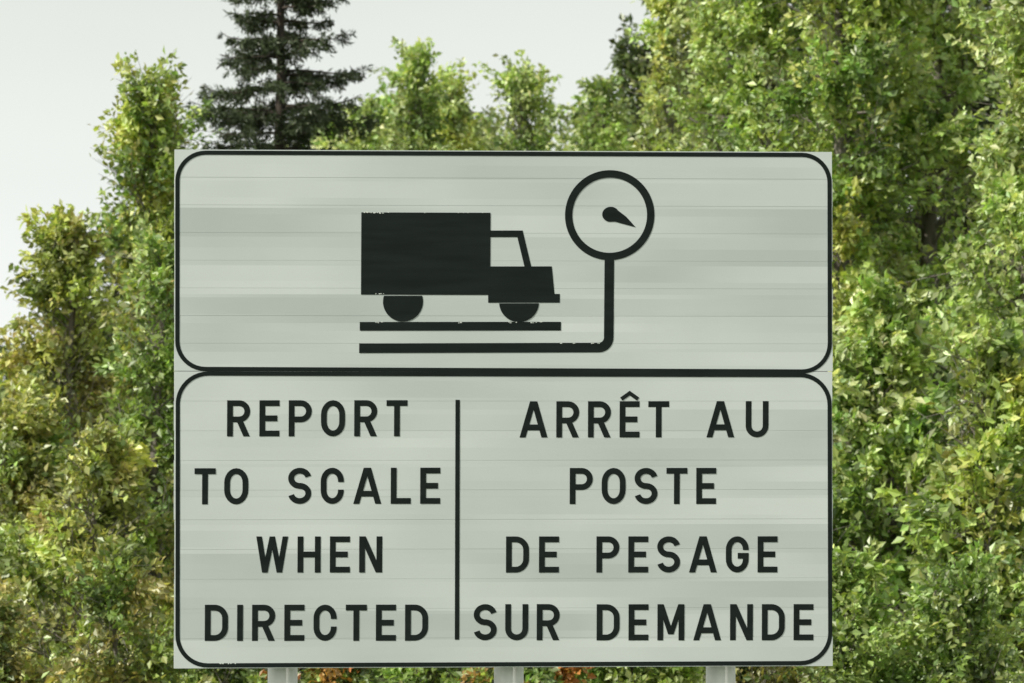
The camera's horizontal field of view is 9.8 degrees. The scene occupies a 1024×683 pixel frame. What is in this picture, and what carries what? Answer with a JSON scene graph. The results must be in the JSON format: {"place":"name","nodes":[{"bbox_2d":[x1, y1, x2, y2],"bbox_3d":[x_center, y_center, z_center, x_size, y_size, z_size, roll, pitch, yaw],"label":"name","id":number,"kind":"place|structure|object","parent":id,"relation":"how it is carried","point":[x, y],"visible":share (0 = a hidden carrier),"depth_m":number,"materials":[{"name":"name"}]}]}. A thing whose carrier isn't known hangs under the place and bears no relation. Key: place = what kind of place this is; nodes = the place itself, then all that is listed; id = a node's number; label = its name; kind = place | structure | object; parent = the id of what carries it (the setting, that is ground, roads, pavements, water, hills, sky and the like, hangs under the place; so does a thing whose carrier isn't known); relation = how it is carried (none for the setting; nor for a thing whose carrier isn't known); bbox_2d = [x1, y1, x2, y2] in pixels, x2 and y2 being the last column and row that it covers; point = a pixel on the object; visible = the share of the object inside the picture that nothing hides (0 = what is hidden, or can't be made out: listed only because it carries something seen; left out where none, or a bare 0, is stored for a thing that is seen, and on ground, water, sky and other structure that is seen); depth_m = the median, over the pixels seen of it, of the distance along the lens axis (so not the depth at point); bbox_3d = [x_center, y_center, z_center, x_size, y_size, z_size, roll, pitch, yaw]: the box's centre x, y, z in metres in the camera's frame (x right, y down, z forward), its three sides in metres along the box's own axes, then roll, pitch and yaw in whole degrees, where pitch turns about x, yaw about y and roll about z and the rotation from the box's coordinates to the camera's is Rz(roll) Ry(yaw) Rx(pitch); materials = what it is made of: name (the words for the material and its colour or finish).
{"place":"outdoors","nodes":[
{"label":"outdoors","id":0,"kind":"place"},
{"bbox_2d":[236,669,493,682],"bbox_3d":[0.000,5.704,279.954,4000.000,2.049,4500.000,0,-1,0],"label":"ground","id":1,"kind":"structure","parent":0,"point":[382,677],"depth_m":79.33,"materials":[{"name":"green plant"}]},
{"bbox_2d":[0,573,67,682],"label":"alder shrub","id":2,"kind":"object","parent":1,"relation":"on","point":[13,669],"visible":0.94,"depth_m":43.92,"materials":[{"name":"green plant"}]},
{"bbox_2d":[0,377,90,663],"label":"alder tree","id":3,"kind":"object","parent":1,"relation":"on","point":[28,463],"visible":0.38,"depth_m":48.75,"materials":[{"name":"green plant"}]},
{"bbox_2d":[0,199,169,619],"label":"birch tree","id":4,"kind":"object","parent":1,"relation":"on","point":[68,254],"visible":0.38,"depth_m":51.83,"materials":[{"name":"green plant"}]},
{"bbox_2d":[0,413,184,682],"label":"alder tree","id":5,"kind":"object","parent":1,"relation":"on","point":[101,463],"visible":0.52,"depth_m":45.73,"materials":[{"name":"green plant"}]},
{"bbox_2d":[44,528,215,682],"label":"alder shrub","id":6,"kind":"object","parent":1,"relation":"on","point":[150,666],"visible":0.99,"depth_m":42.85,"materials":[{"name":"green plant"}]},
{"bbox_2d":[60,46,203,682],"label":"birch tree","id":7,"kind":"object","parent":1,"relation":"on","point":[146,137],"visible":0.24,"depth_m":53.78,"materials":[{"name":"green plant"}]},
{"bbox_2d":[48,212,238,682],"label":"birch tree","id":8,"kind":"object","parent":1,"relation":"on","point":[156,417],"visible":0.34,"depth_m":48.96,"materials":[{"name":"green plant"}]},
{"bbox_2d":[116,92,226,494],"bbox_3d":[-3.410,0.927,59.989,1.819,6.876,1.711,0,-1,-15],"label":"birch tree","id":9,"kind":"object","parent":1,"relation":"on","point":[190,124],"visible":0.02,"depth_m":59.98,"materials":[{"name":"green plant"}]},
{"bbox_2d":[162,652,267,682],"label":"alder shrub","id":10,"kind":"object","parent":1,"relation":"on","point":[230,675],"visible":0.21,"depth_m":44.88,"materials":[{"name":"green plant"}]},
{"bbox_2d":[183,0,381,149],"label":"spruce tree","id":11,"kind":"object","parent":1,"relation":"on","point":[297,130],"visible":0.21,"depth_m":61.83,"materials":[{"name":"green plant"}]},
{"bbox_2d":[259,668,414,682],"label":"alder shrub","id":12,"kind":"object","parent":1,"relation":"on","point":[336,675],"visible":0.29,"depth_m":43.85,"materials":[{"name":"green plant"}]},
{"bbox_2d":[332,93,392,677],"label":"birch tree","id":13,"kind":"object","parent":1,"relation":"on","point":[369,107],"visible":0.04,"depth_m":67.85,"materials":[{"name":"green plant"}]},
{"bbox_2d":[364,36,468,680],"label":"birch tree","id":14,"kind":"object","parent":1,"relation":"on","point":[419,95],"visible":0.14,"depth_m":65.94,"materials":[{"name":"green plant"}]},
{"bbox_2d":[375,667,493,682],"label":"alder shrub","id":15,"kind":"object","parent":1,"relation":"on","point":[436,674],"visible":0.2,"depth_m":44.85,"materials":[{"name":"green plant"}]},
{"bbox_2d":[423,57,504,682],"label":"birch tree","id":16,"kind":"object","parent":1,"relation":"on","point":[460,112],"visible":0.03,"depth_m":66.84,"materials":[{"name":"green plant"}]},
{"bbox_2d":[174,149,832,682],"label":"highway sign","id":17,"kind":"object","parent":1,"relation":"on","point":[508,415],"visible":1,"depth_m":30.00,"materials":[{"name":"metal"}]},
{"bbox_2d":[0,0,1022,681],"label":"background trees","id":18,"kind":"object","parent":1,"relation":"on","point":[626,60],"visible":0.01,"depth_m":76.32,"materials":[{"name":"green plant"}]},
{"bbox_2d":[472,49,580,678],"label":"birch tree","id":19,"kind":"object","parent":1,"relation":"on","point":[524,85],"visible":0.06,"depth_m":66.05,"materials":[{"name":"green plant"}]},
{"bbox_2d":[456,667,596,682],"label":"alder shrub","id":20,"kind":"object","parent":1,"relation":"on","point":[552,674],"visible":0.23,"depth_m":43.85,"materials":[{"name":"green plant"}]},
{"bbox_2d":[559,67,650,150],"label":"birch tree","id":21,"kind":"object","parent":1,"relation":"on","point":[603,107],"visible":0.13,"depth_m":68.97,"materials":[{"name":"green plant"}]},
{"bbox_2d":[578,666,701,682],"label":"alder shrub","id":22,"kind":"object","parent":1,"relation":"on","point":[649,674],"visible":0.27,"depth_m":44.75,"materials":[{"name":"green plant"}]},
{"bbox_2d":[619,0,712,681],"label":"poplar tree","id":23,"kind":"object","parent":1,"relation":"on","point":[662,43],"visible":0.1,"depth_m":62.04,"materials":[{"name":"green plant"}]},
{"bbox_2d":[625,0,783,680],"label":"poplar tree","id":24,"kind":"object","parent":1,"relation":"on","point":[705,45],"visible":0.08,"depth_m":59.57,"materials":[{"name":"green plant"}]},
{"bbox_2d":[690,666,821,682],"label":"alder shrub","id":25,"kind":"object","parent":1,"relation":"on","point":[762,674],"visible":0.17,"depth_m":43.94,"materials":[{"name":"green plant"}]},
{"bbox_2d":[685,0,871,682],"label":"poplar tree","id":26,"kind":"object","parent":1,"relation":"on","point":[768,35],"visible":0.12,"depth_m":55.78,"materials":[{"name":"green plant"}]},
{"bbox_2d":[713,0,985,678],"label":"poplar tree","id":27,"kind":"object","parent":1,"relation":"on","point":[837,95],"visible":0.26,"depth_m":53.76,"materials":[{"name":"green plant"}]},
{"bbox_2d":[792,537,921,682],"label":"alder shrub","id":28,"kind":"object","parent":1,"relation":"on","point":[857,605],"visible":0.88,"depth_m":42.86,"materials":[{"name":"green plant"}]},
{"bbox_2d":[799,268,974,682],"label":"alder tree","id":29,"kind":"object","parent":1,"relation":"on","point":[893,353],"visible":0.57,"depth_m":47.81,"materials":[{"name":"green plant"}]},
{"bbox_2d":[798,0,1014,673],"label":"poplar tree","id":30,"kind":"object","parent":1,"relation":"on","point":[968,85],"visible":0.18,"depth_m":54.81,"materials":[{"name":"green plant"}]},
{"bbox_2d":[855,312,1023,681],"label":"alder tree","id":31,"kind":"object","parent":1,"relation":"on","point":[973,500],"visible":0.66,"depth_m":45.74,"materials":[{"name":"green plant"}]},
{"bbox_2d":[889,536,1023,682],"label":"alder shrub","id":32,"kind":"object","parent":1,"relation":"on","point":[967,605],"visible":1,"depth_m":42.77,"materials":[{"name":"green plant"}]},
{"bbox_2d":[905,0,1023,501],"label":"poplar tree","id":33,"kind":"object","parent":1,"relation":"on","point":[995,297],"visible":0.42,"depth_m":50.61,"materials":[{"name":"green plant"}]},
{"bbox_2d":[973,529,1023,682],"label":"alder shrub","id":34,"kind":"object","parent":1,"relation":"on","point":[1010,563],"visible":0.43,"depth_m":43.94,"materials":[{"name":"green plant"}]},
{"bbox_2d":[0,0,1010,380],"label":"sky","id":35,"kind":"structure","parent":0,"point":[57,57],"materials":[{"name":"white"}]}
]}

